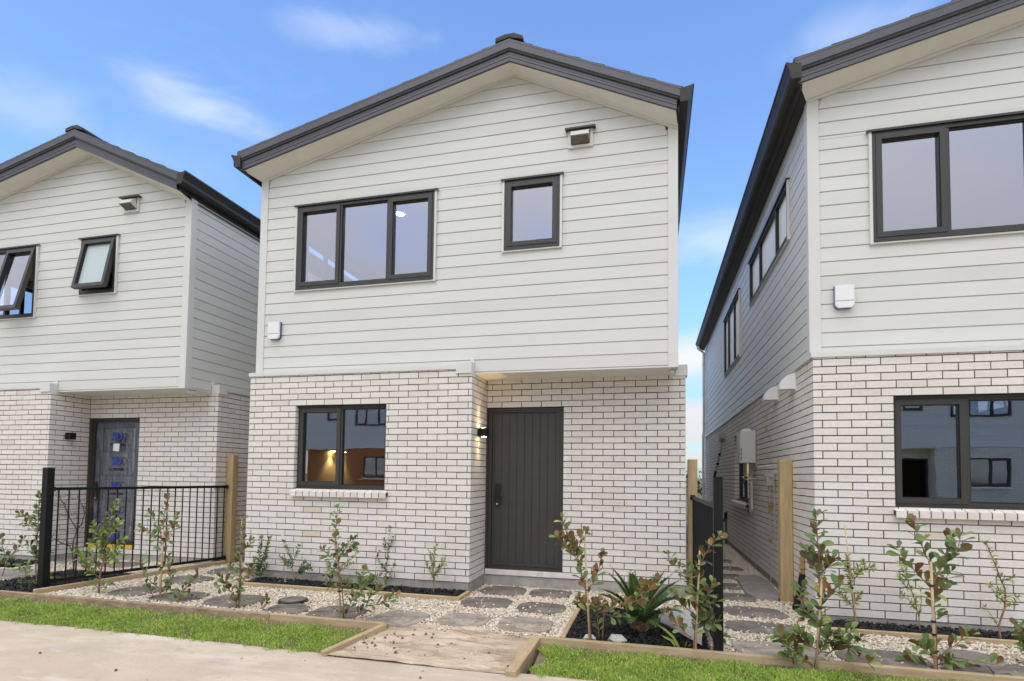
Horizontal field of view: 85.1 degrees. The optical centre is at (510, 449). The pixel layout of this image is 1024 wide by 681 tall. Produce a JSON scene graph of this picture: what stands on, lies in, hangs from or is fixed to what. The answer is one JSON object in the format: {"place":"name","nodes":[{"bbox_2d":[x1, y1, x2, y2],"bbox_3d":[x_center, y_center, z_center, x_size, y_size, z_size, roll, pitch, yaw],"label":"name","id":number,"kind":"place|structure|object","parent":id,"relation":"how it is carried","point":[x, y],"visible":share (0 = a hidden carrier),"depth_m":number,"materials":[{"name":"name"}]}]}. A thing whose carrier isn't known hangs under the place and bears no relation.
{"place":"outdoors","nodes":[
{"label":"outdoors","id":0,"kind":"place"},
{"bbox_2d":[0,557,194,593],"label":"gravel","id":1,"kind":"structure","parent":0,"point":[70,565],"depth_m":8.06,"materials":[{"name":"grey gravel"}]},
{"bbox_2d":[0,595,371,654],"bbox_3d":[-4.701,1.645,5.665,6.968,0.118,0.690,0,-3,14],"label":"grass","id":2,"kind":"structure","parent":0,"point":[49,614],"depth_m":5.26,"materials":[{"name":"green plant"}]},
{"bbox_2d":[0,621,590,680],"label":"road","id":3,"kind":"structure","parent":0,"point":[73,654],"depth_m":4.34,"materials":[{"name":"concrete"}]},
{"bbox_2d":[44,562,592,636],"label":"gravel","id":4,"kind":"structure","parent":0,"point":[421,602],"depth_m":6.17,"materials":[{"name":"beige gravel"}]},
{"bbox_2d":[327,623,538,673],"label":"path","id":5,"kind":"structure","parent":0,"point":[501,656],"depth_m":4.66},
{"bbox_2d":[0,0,950,478],"label":"sky","id":6,"kind":"structure","parent":0,"point":[177,85],"materials":[{"name":"blue"}]},
{"bbox_2d":[0,520,1023,675],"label":"gravel ground","id":7,"kind":"structure","parent":0,"point":[725,644],"depth_m":5.83,"materials":[{"name":"beige gravel"}]},
{"bbox_2d":[0,533,28,575],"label":"sapling","id":8,"kind":"object","parent":7,"relation":"on","point":[15,548],"visible":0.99,"depth_m":7.22,"materials":[{"name":"green plant"}]},
{"bbox_2d":[0,569,53,578],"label":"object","id":9,"kind":"object","parent":7,"relation":"on","point":[8,573],"visible":0.45,"depth_m":7.43,"materials":[{"name":"concrete"}]},
{"bbox_2d":[37,467,54,587],"bbox_3d":[-5.442,0.944,6.527,0.089,1.478,0.089,0,-3,14],"label":"fence post","id":10,"kind":"object","parent":7,"relation":"on","point":[45,531],"visible":0.79,"depth_m":6.50,"materials":[{"name":"black metal"}]},
{"bbox_2d":[50,485,227,583],"bbox_3d":[-4.894,1.051,7.559,0.058,1.136,2.256,-1,-3,28],"label":"steel fence","id":11,"kind":"object","parent":10,"relation":"attached to","point":[65,578],"visible":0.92,"depth_m":7.40,"materials":[{"name":"black metal"}]},
{"bbox_2d":[68,498,127,592],"bbox_3d":[-4.639,1.101,6.313,0.626,1.107,0.297,0,-3,14],"label":"sapling","id":12,"kind":"object","parent":7,"relation":"on","point":[103,532],"visible":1,"depth_m":6.33,"materials":[{"name":"green plant"}]},
{"bbox_2d":[91,562,144,567],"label":"stepping stone","id":13,"kind":"object","parent":7,"relation":"on","point":[126,564],"visible":0.38,"depth_m":8.24,"materials":[{"name":"stone"}]},
{"bbox_2d":[33,560,225,593],"bbox_3d":[-4.843,1.679,7.362,0.047,0.120,2.454,0,-3,24],"label":"garden edging","id":14,"kind":"object","parent":7,"relation":"on","point":[112,579],"visible":0.44,"depth_m":7.09,"materials":[{"name":"brown wood"}]},
{"bbox_2d":[107,586,165,597],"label":"stepping stone","id":15,"kind":"object","parent":7,"relation":"on","point":[132,592],"visible":0.7,"depth_m":6.42,"materials":[{"name":"stone"}]},
{"bbox_2d":[134,493,202,602],"bbox_3d":[-3.830,1.068,6.140,0.961,1.194,0.324,0,-3,14],"label":"sapling","id":16,"kind":"object","parent":7,"relation":"on","point":[183,592],"visible":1,"depth_m":6.12,"materials":[{"name":"green plant"}]},
{"bbox_2d":[149,591,209,602],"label":"stepping stone","id":17,"kind":"object","parent":7,"relation":"on","point":[169,600],"visible":0.59,"depth_m":6.15,"materials":[{"name":"stone"}]},
{"bbox_2d":[163,575,214,583],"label":"stepping stone","id":18,"kind":"object","parent":7,"relation":"on","point":[177,579],"visible":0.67,"depth_m":7.19,"materials":[{"name":"stone"}]},
{"bbox_2d":[207,567,245,575],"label":"stepping stone","id":19,"kind":"object","parent":7,"relation":"on","point":[223,570],"visible":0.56,"depth_m":7.78,"materials":[{"name":"stone"}]},
{"bbox_2d":[224,455,237,563],"bbox_3d":[-4.332,0.935,8.636,0.115,1.715,0.115,0,-3,14],"label":"timber post","id":20,"kind":"object","parent":7,"relation":"on","point":[231,508],"visible":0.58,"depth_m":8.59,"materials":[{"name":"brown wood"}]},
{"bbox_2d":[201,594,265,607],"bbox_3d":[-3.021,1.651,6.084,0.612,0.045,0.566,0,-3,14],"label":"stepping stone","id":21,"kind":"object","parent":7,"relation":"on","point":[221,599],"visible":0.67,"depth_m":6.02,"materials":[{"name":"stone"}]},
{"bbox_2d":[214,515,270,609],"bbox_3d":[-2.737,1.168,5.738,0.665,0.983,0.215,0,-3,14],"label":"sapling","id":22,"kind":"object","parent":7,"relation":"on","point":[250,571],"visible":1,"depth_m":5.74,"materials":[{"name":"green plant"}]},
{"bbox_2d":[268,603,309,614],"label":"stepping stone","id":23,"kind":"object","parent":7,"relation":"on","point":[277,608],"visible":0.81,"depth_m":5.71,"materials":[{"name":"stone"}]},
{"bbox_2d":[278,596,307,605],"bbox_3d":[-2.363,1.648,6.059,0.310,0.066,0.310,0,-3,14],"label":"inspection cover","id":24,"kind":"object","parent":7,"relation":"on","point":[291,600],"visible":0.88,"depth_m":6.00,"materials":[{"name":"black plastic"}]},
{"bbox_2d":[306,605,366,618],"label":"stepping stone","id":25,"kind":"object","parent":7,"relation":"on","point":[350,614],"visible":0.62,"depth_m":5.57,"materials":[{"name":"stone"}]},
{"bbox_2d":[236,582,460,601],"bbox_3d":[-1.986,1.694,6.575,2.935,0.110,0.045,0,-3,14],"label":"garden edging","id":26,"kind":"object","parent":7,"relation":"on","point":[381,593],"visible":0.3,"depth_m":6.55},
{"bbox_2d":[318,504,400,619],"bbox_3d":[-1.490,1.089,5.380,0.796,1.124,0.473,-1,-3,30],"label":"sapling","id":27,"kind":"object","parent":7,"relation":"on","point":[364,583],"visible":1,"depth_m":5.38,"materials":[{"name":"green plant"}]},
{"bbox_2d":[368,610,429,627],"bbox_3d":[-1.079,1.646,5.432,0.532,0.045,0.547,0,-3,14],"label":"stepping stone","id":28,"kind":"object","parent":7,"relation":"on","point":[396,617],"visible":0.86,"depth_m":5.39,"materials":[{"name":"stone"}]},
{"bbox_2d":[437,613,489,626],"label":"stepping stone","id":29,"kind":"object","parent":7,"relation":"on","point":[460,619],"visible":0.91,"depth_m":5.35,"materials":[{"name":"stone"}]},
{"bbox_2d":[460,597,511,609],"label":"stepping stone","id":30,"kind":"object","parent":7,"relation":"on","point":[487,602],"visible":0.86,"depth_m":6.09,"materials":[{"name":"stone"}]},
{"bbox_2d":[480,586,526,596],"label":"stepping stone","id":31,"kind":"object","parent":7,"relation":"on","point":[501,590],"visible":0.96,"depth_m":6.73,"materials":[{"name":"stone"}]},
{"bbox_2d":[497,616,553,635],"bbox_3d":[0.135,1.653,5.251,0.533,0.045,0.527,0,-3,14],"label":"stepping stone","id":32,"kind":"object","parent":7,"relation":"on","point":[523,623],"visible":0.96,"depth_m":5.21,"materials":[{"name":"stone"}]},
{"bbox_2d":[516,602,565,615],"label":"stepping stone","id":33,"kind":"object","parent":7,"relation":"on","point":[552,608],"visible":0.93,"depth_m":5.86,"materials":[{"name":"stone"}]},
{"bbox_2d":[529,589,570,598],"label":"stepping stone","id":34,"kind":"object","parent":7,"relation":"on","point":[555,594],"visible":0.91,"depth_m":6.60,"materials":[{"name":"stone"}]},
{"bbox_2d":[560,608,579,637],"bbox_3d":[0.621,1.670,5.437,0.045,0.110,1.450,0,-3,14],"label":"garden edging","id":35,"kind":"object","parent":7,"relation":"on","point":[569,624],"visible":0.26,"depth_m":5.14,"materials":[{"name":"beige wood"}]},
{"bbox_2d":[583,531,589,639],"bbox_3d":[0.648,1.183,4.720,0.071,0.989,0.016,0,-3,14],"label":"plant stake","id":36,"kind":"object","parent":7,"relation":"on","point":[587,587],"visible":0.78,"depth_m":4.72,"materials":[{"name":"brown wood"}]},
{"bbox_2d":[566,607,710,649],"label":"bark chips","id":37,"kind":"object","parent":7,"relation":"on","point":[656,633],"visible":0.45,"depth_m":4.91,"materials":[{"name":"black wood"}]},
{"bbox_2d":[549,511,660,639],"bbox_3d":[0.793,1.088,4.706,0.909,1.122,0.374,0,-3,14],"label":"sapling","id":38,"kind":"object","parent":37,"relation":"on","point":[645,584],"visible":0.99,"depth_m":4.70,"materials":[{"name":"green plant"}]},
{"bbox_2d":[595,564,686,633],"bbox_3d":[1.168,1.366,4.994,0.820,0.640,0.539,0,-3,14],"label":"cycad","id":39,"kind":"object","parent":37,"relation":"on","point":[640,619],"visible":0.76,"depth_m":4.98,"materials":[{"name":"green plant"}]},
{"bbox_2d":[660,611,703,644],"bbox_3d":[1.563,1.558,4.949,0.452,0.123,0.882,0,-3,14],"label":"cement sheet","id":40,"kind":"object","parent":37,"relation":"on","point":[669,623],"visible":0.52,"depth_m":5.03,"materials":[{"name":"grey concrete"}]},
{"bbox_2d":[687,459,696,595],"bbox_3d":[2.201,0.951,6.747,0.110,1.675,0.110,0,-3,14],"label":"timber post","id":41,"kind":"object","parent":7,"relation":"on","point":[691,476],"visible":0.5,"depth_m":6.72,"materials":[{"name":"brown wood"}]},
{"bbox_2d":[690,495,712,638],"bbox_3d":[1.931,1.070,5.603,0.056,1.162,2.234,0,-3,13],"label":"steel fence","id":42,"kind":"object","parent":41,"relation":"attached to","point":[702,520],"visible":0.54,"depth_m":5.52,"materials":[{"name":"black metal"}]},
{"bbox_2d":[658,531,730,648],"bbox_3d":[1.452,1.137,4.476,0.578,1.019,0.315,-1,-3,28],"label":"sapling","id":43,"kind":"object","parent":7,"relation":"on","point":[703,614],"visible":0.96,"depth_m":4.46,"materials":[{"name":"green plant"}]},
{"bbox_2d":[695,551,700,649],"bbox_3d":[1.494,1.240,4.456,0.054,0.871,0.016,0,-3,14],"label":"plant stake","id":44,"kind":"object","parent":7,"relation":"on","point":[697,602],"visible":0.59,"depth_m":4.45,"materials":[{"name":"brown wood"}]},
{"bbox_2d":[713,477,723,650],"bbox_3d":[1.666,0.947,4.477,0.074,1.463,0.074,0,-3,14],"label":"fence post","id":45,"kind":"object","parent":7,"relation":"on","point":[718,639],"visible":0.79,"depth_m":4.45,"materials":[{"name":"black metal"}]},
{"bbox_2d":[723,593,757,602],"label":"stepping stone","id":46,"kind":"object","parent":7,"relation":"on","point":[745,598],"visible":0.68,"depth_m":6.51,"materials":[{"name":"stone"}]},
{"bbox_2d":[723,606,789,619],"bbox_3d":[2.555,1.710,5.843,0.651,0.045,0.450,0,-3,14],"label":"stepping stone","id":47,"kind":"object","parent":7,"relation":"on","point":[758,612],"visible":0.86,"depth_m":5.79,"materials":[{"name":"stone"}]},
{"bbox_2d":[736,575,778,600],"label":"concrete slab","id":48,"kind":"structure","parent":7,"relation":"on","point":[764,589],"depth_m":7.02,"materials":[{"name":"grey concrete"}]},
{"bbox_2d":[725,620,796,634],"bbox_3d":[2.373,1.680,5.241,0.681,0.045,0.427,0,-3,14],"label":"stepping stone","id":49,"kind":"object","parent":7,"relation":"on","point":[744,628],"visible":0.65,"depth_m":5.24,"materials":[{"name":"stone"}]},
{"bbox_2d":[731,641,829,659],"bbox_3d":[2.196,1.648,4.568,0.723,0.044,0.412,0,-3,14],"label":"stepping stone","id":50,"kind":"object","parent":7,"relation":"on","point":[774,648],"visible":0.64,"depth_m":4.56,"materials":[{"name":"stone"}]},
{"bbox_2d":[777,460,793,602],"bbox_3d":[3.183,0.952,6.456,0.135,1.670,0.135,0,-3,14],"label":"timber post","id":51,"kind":"object","parent":7,"relation":"on","point":[785,528],"visible":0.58,"depth_m":6.40,"materials":[{"name":"brown wood"}]},
{"bbox_2d":[765,509,882,670],"bbox_3d":[2.327,1.046,4.224,0.759,1.200,0.447,0,-3,14],"label":"sapling","id":52,"kind":"object","parent":7,"relation":"on","point":[786,639],"visible":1,"depth_m":4.20,"materials":[{"name":"green plant"}]},
{"bbox_2d":[835,648,933,667],"bbox_3d":[2.925,1.649,4.390,0.674,0.045,0.430,0,-3,14],"label":"stepping stone","id":53,"kind":"object","parent":7,"relation":"on","point":[887,657],"visible":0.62,"depth_m":4.34,"materials":[{"name":"stone"}]},
{"bbox_2d":[821,617,1016,639],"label":"bark chips","id":54,"kind":"object","parent":7,"relation":"on","point":[905,628],"visible":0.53,"depth_m":5.14,"materials":[{"name":"black wood"}]},
{"bbox_2d":[835,553,877,622],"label":"sapling","id":55,"kind":"object","parent":54,"relation":"on","point":[858,569],"visible":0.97,"depth_m":5.22,"materials":[{"name":"green plant"}]},
{"bbox_2d":[895,560,925,632],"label":"sapling","id":56,"kind":"object","parent":54,"relation":"on","point":[900,577],"visible":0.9,"depth_m":5.11,"materials":[{"name":"green plant"}]},
{"bbox_2d":[979,539,1021,638],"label":"sapling","id":57,"kind":"object","parent":54,"relation":"on","point":[999,575],"visible":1,"depth_m":4.88,"materials":[{"name":"green plant"}]},
{"bbox_2d":[821,626,1021,646],"bbox_3d":[5.576,1.694,4.492,5.580,0.100,0.045,0,-3,14],"label":"garden edging","id":58,"kind":"object","parent":7,"relation":"on","point":[993,641],"depth_m":4.94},
{"bbox_2d":[929,562,936,668],"bbox_3d":[3.138,1.258,4.140,0.040,0.849,0.033,0,-3,14],"label":"plant stake","id":59,"kind":"object","parent":7,"relation":"on","point":[933,620],"visible":0.93,"depth_m":4.14,"materials":[{"name":"brown wood"}]},
{"bbox_2d":[886,513,1003,673],"bbox_3d":[3.208,1.102,4.176,0.646,1.249,0.384,0,-3,14],"label":"sapling","id":60,"kind":"object","parent":7,"relation":"on","point":[940,563],"visible":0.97,"depth_m":4.16,"materials":[{"name":"green plant"}]},
{"bbox_2d":[939,649,1006,667],"bbox_3d":[3.616,1.643,4.366,0.410,0.042,0.410,0,-3,14],"label":"stepping stone","id":61,"kind":"object","parent":7,"relation":"on","point":[966,654],"visible":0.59,"depth_m":4.39,"materials":[{"name":"concrete"}]},
{"bbox_2d":[941,661,1023,676],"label":"stepping stone","id":62,"kind":"object","parent":7,"relation":"on","point":[1015,670],"visible":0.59,"depth_m":4.12,"materials":[{"name":"stone"}]},
{"bbox_2d":[1009,617,1023,664],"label":"sapling","id":63,"kind":"object","parent":7,"relation":"on","point":[1018,634],"visible":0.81,"depth_m":4.28,"materials":[{"name":"green plant"}]},
{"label":"bark bed","id":64,"kind":"structure","parent":7,"relation":"on","visible":0},
{"bbox_2d":[12,491,53,581],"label":"sapling","id":65,"kind":"object","parent":64,"relation":"on","point":[36,536],"visible":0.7,"depth_m":6.75,"materials":[{"name":"green plant"}]},
{"bbox_2d":[0,569,130,592],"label":"bark chips","id":66,"kind":"object","parent":64,"relation":"on","point":[14,584],"visible":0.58,"depth_m":6.85,"materials":[{"name":"black wood"}]},
{"bbox_2d":[52,491,96,572],"bbox_3d":[-5.856,1.089,7.441,0.803,1.188,0.509,0,-3,14],"label":"shrub","id":67,"kind":"object","parent":64,"relation":"on","point":[75,535],"visible":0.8,"depth_m":7.42,"materials":[{"name":"green plant"}]},
{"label":"bark bed","id":68,"kind":"structure","parent":7,"relation":"on","visible":0},
{"bbox_2d":[278,534,312,580],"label":"sapling","id":69,"kind":"object","parent":68,"relation":"on","point":[300,571],"visible":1,"depth_m":6.99,"materials":[{"name":"green plant"}]},
{"bbox_2d":[244,576,466,596],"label":"bark chips","id":70,"kind":"object","parent":68,"relation":"on","point":[388,588],"visible":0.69,"depth_m":6.74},
{"bbox_2d":[245,534,271,577],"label":"sapling","id":71,"kind":"object","parent":70,"relation":"on","point":[258,565],"visible":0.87,"depth_m":7.14,"materials":[{"name":"green plant"}]},
{"bbox_2d":[424,542,446,592],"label":"sapling","id":72,"kind":"object","parent":70,"relation":"on","point":[436,572],"visible":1,"depth_m":6.44,"materials":[{"name":"green plant"}]},
{"bbox_2d":[372,525,396,584],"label":"sapling","id":73,"kind":"object","parent":68,"relation":"on","point":[387,558],"visible":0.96,"depth_m":6.83,"materials":[{"name":"green plant"}]},
{"bbox_2d":[527,479,701,673],"bbox_3d":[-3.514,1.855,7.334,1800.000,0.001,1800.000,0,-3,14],"label":"ground","id":74,"kind":"structure","parent":0,"point":[698,496],"depth_m":48.61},
{"bbox_2d":[0,590,269,619],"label":"garden edging","id":75,"kind":"object","parent":74,"relation":"on","point":[160,606],"visible":0.48,"depth_m":5.78,"materials":[{"name":"brown wood"}]},
{"bbox_2d":[0,125,352,563],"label":"townhouse","id":76,"kind":"structure","parent":74,"relation":"on","point":[128,345],"depth_m":8.60,"materials":[{"name":"brick"}]},
{"bbox_2d":[0,244,40,320],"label":"window","id":77,"kind":"structure","parent":76,"relation":"in","point":[33,249],"depth_m":8.81,"materials":[{"name":"black glass"}]},
{"bbox_2d":[71,233,119,296],"bbox_3d":[-6.294,-2.810,8.443,0.770,0.901,0.230,0,-3,14],"label":"window","id":78,"kind":"structure","parent":76,"relation":"in","point":[97,254],"depth_m":8.44,"materials":[{"name":"black glass"}]},
{"bbox_2d":[92,422,139,545],"bbox_3d":[-6.340,0.575,8.947,0.911,2.055,0.120,0,-3,14],"label":"door","id":79,"kind":"structure","parent":76,"relation":"in","point":[101,426],"depth_m":8.98,"materials":[{"name":"grey wood"}]},
{"bbox_2d":[119,194,141,213],"bbox_3d":[-5.721,-3.692,8.340,0.360,0.226,0.130,0,-3,14],"label":"wall vent","id":80,"kind":"object","parent":76,"relation":"attached to","point":[130,204],"depth_m":8.35,"materials":[{"name":"paint"}]},
{"bbox_2d":[269,613,385,628],"bbox_3d":[-1.741,1.659,5.260,1.210,0.150,0.050,0,-3,14],"label":"garden edging","id":81,"kind":"object","parent":74,"relation":"on","point":[341,622],"visible":0.52,"depth_m":5.24,"materials":[{"name":"brown wood"}]},
{"bbox_2d":[321,624,386,656],"bbox_3d":[-1.339,1.689,4.832,0.055,0.150,0.699,-1,3,32],"label":"garden edging","id":82,"kind":"object","parent":74,"relation":"on","point":[377,629],"visible":0.44,"depth_m":4.79,"materials":[{"name":"brown wood"}]},
{"bbox_2d":[231,33,693,596],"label":"townhouse","id":83,"kind":"structure","parent":74,"relation":"on","point":[513,289],"depth_m":6.91,"materials":[{"name":"wood"}]},
{"bbox_2d":[267,321,281,339],"bbox_3d":[-3.171,-1.603,7.491,0.173,0.235,0.062,0,-3,14],"label":"alarm siren box","id":84,"kind":"object","parent":83,"relation":"attached to","point":[274,330],"visible":1,"depth_m":7.46,"materials":[{"name":"white plastic"}]},
{"bbox_2d":[309,241,365,279],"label":"stair railing","id":85,"kind":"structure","parent":83,"relation":"in","point":[326,256],"depth_m":9.10,"materials":[{"name":"glass"}]},
{"bbox_2d":[296,404,385,488],"bbox_3d":[-2.161,-0.032,7.170,1.300,1.086,0.072,0,-3,14],"label":"window","id":86,"kind":"structure","parent":83,"relation":"in","point":[341,411],"depth_m":7.17,"materials":[{"name":"black metal"}]},
{"bbox_2d":[293,188,438,291],"bbox_3d":[-1.909,-2.698,7.258,2.060,1.173,0.094,0,-3,14],"label":"window","id":87,"kind":"structure","parent":83,"relation":"in","point":[340,206],"depth_m":7.23,"materials":[{"name":"black glass"}]},
{"bbox_2d":[491,412,559,568],"bbox_3d":[0.186,0.503,7.153,0.887,1.977,0.115,0,-3,14],"label":"door","id":88,"kind":"structure","parent":83,"relation":"in","point":[526,446],"depth_m":7.16,"materials":[{"name":"paint"}]},
{"bbox_2d":[501,171,563,252],"bbox_3d":[0.259,-2.842,6.712,0.770,0.901,0.094,0,-3,14],"label":"window","id":89,"kind":"structure","parent":83,"relation":"in","point":[555,179],"depth_m":6.68,"materials":[{"name":"black metal"}]},
{"bbox_2d":[565,124,595,149],"bbox_3d":[0.814,-3.692,6.542,0.360,0.226,0.130,0,-3,14],"label":"wall vent","id":90,"kind":"object","parent":83,"relation":"attached to","point":[580,136],"depth_m":6.55,"materials":[{"name":"paint"}]},
{"bbox_2d":[505,637,539,677],"bbox_3d":[0.106,1.681,4.433,0.085,0.135,0.667,0,3,19],"label":"garden edging","id":91,"kind":"object","parent":74,"relation":"on","point":[523,661],"visible":0.83,"depth_m":4.38,"materials":[{"name":"brown wood"}]},
{"bbox_2d":[532,635,1023,680],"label":"garden edging","id":92,"kind":"object","parent":74,"relation":"on","point":[913,672],"visible":0.43,"depth_m":4.28,"materials":[{"name":"brown wood"}]},
{"bbox_2d":[695,0,1023,633],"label":"townhouse","id":93,"kind":"structure","parent":74,"relation":"on","point":[886,177],"depth_m":5.60,"materials":[{"name":"brick"}]},
{"bbox_2d":[713,432,724,476],"bbox_3d":[4.729,0.114,12.585,0.168,1.001,0.498,1,-3,2],"label":"junction box","id":94,"kind":"object","parent":93,"relation":"attached to","point":[721,436],"visible":1,"depth_m":12.52,"materials":[{"name":"beige plastic"}]},
{"bbox_2d":[723,288,740,377],"bbox_3d":[4.521,-2.298,11.377,0.094,1.278,2.310,0,-3,14],"label":"window","id":95,"kind":"structure","parent":93,"relation":"in","point":[732,333],"depth_m":11.36,"materials":[{"name":"black glass"}]},
{"bbox_2d":[739,463,748,500],"bbox_3d":[4.318,0.317,10.160,0.072,1.239,1.670,0,-3,14],"label":"window","id":96,"kind":"structure","parent":93,"relation":"in","point":[742,496],"depth_m":10.69,"materials":[{"name":"black glass"}]},
{"bbox_2d":[736,427,758,515],"bbox_3d":[3.711,0.339,8.724,0.267,1.386,0.466,0,-3,14],"label":"water heater","id":97,"kind":"object","parent":93,"relation":"attached to","point":[746,447],"visible":1,"depth_m":8.64,"materials":[{"name":"metal"}]},
{"bbox_2d":[748,177,789,306],"bbox_3d":[3.633,-2.788,7.893,0.094,0.738,2.740,0,-3,14],"label":"window","id":98,"kind":"structure","parent":93,"relation":"in","point":[774,237],"depth_m":7.64,"materials":[{"name":"clear glass"}]},
{"bbox_2d":[764,474,775,580],"bbox_3d":[3.370,1.006,7.232,0.120,1.382,0.280,0,-3,14],"label":"gas meter riser","id":99,"kind":"object","parent":93,"relation":"attached to","point":[769,482],"visible":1,"depth_m":7.27,"materials":[{"name":"metal"}]},
{"bbox_2d":[762,384,778,402],"bbox_3d":[3.375,-0.736,7.253,0.162,0.220,0.200,0,-3,14],"label":"vent hood","id":100,"kind":"object","parent":93,"relation":"attached to","point":[770,394],"visible":1,"depth_m":7.17,"materials":[{"name":"white plastic"}]},
{"bbox_2d":[777,371,795,392],"bbox_3d":[3.153,-0.778,6.382,0.162,0.220,0.200,0,-3,14],"label":"vent hood","id":101,"kind":"object","parent":93,"relation":"attached to","point":[787,383],"visible":1,"depth_m":6.30,"materials":[{"name":"white plastic"}]},
{"bbox_2d":[792,557,805,610],"bbox_3d":[3.112,1.417,5.947,0.181,0.675,0.202,0,-3,14],"label":"garden tap","id":102,"kind":"object","parent":93,"relation":"attached to","point":[802,568],"visible":0.59,"depth_m":5.90,"materials":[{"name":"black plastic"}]},
{"bbox_2d":[833,284,854,309],"bbox_3d":[3.365,-1.546,5.626,0.173,0.235,0.062,0,-3,14],"label":"alarm siren box","id":103,"kind":"object","parent":93,"relation":"attached to","point":[843,296],"visible":1,"depth_m":5.60,"materials":[{"name":"white plastic"}]},
{"bbox_2d":[866,110,1023,244],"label":"window","id":104,"kind":"structure","parent":93,"relation":"in","point":[940,129],"depth_m":5.49,"materials":[{"name":"black glass"}]},
{"bbox_2d":[893,394,1023,507],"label":"window","id":105,"kind":"structure","parent":93,"relation":"in","point":[962,404],"depth_m":5.32,"materials":[{"name":"black glass"}]},
{"bbox_2d":[685,544,777,590],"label":"gravel","id":106,"kind":"structure","parent":0,"point":[731,554],"depth_m":8.95,"materials":[{"name":"grey gravel"}]},
{"bbox_2d":[529,643,976,680],"bbox_3d":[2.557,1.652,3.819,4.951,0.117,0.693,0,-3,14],"label":"grass","id":107,"kind":"structure","parent":0,"point":[565,666],"depth_m":4.18,"materials":[{"name":"green plant"}]},
{"bbox_2d":[815,560,824,669],"bbox_3d":[2.326,1.255,4.198,0.079,0.841,0.033,0,-3,14],"label":"plant stake","id":108,"kind":"object","parent":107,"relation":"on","point":[818,628],"visible":0.78,"depth_m":4.19,"materials":[{"name":"brown wood"}]},
{"bbox_2d":[555,585,1023,670],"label":"gravel","id":109,"kind":"structure","parent":0,"point":[887,638],"depth_m":4.94,"materials":[{"name":"beige gravel"}]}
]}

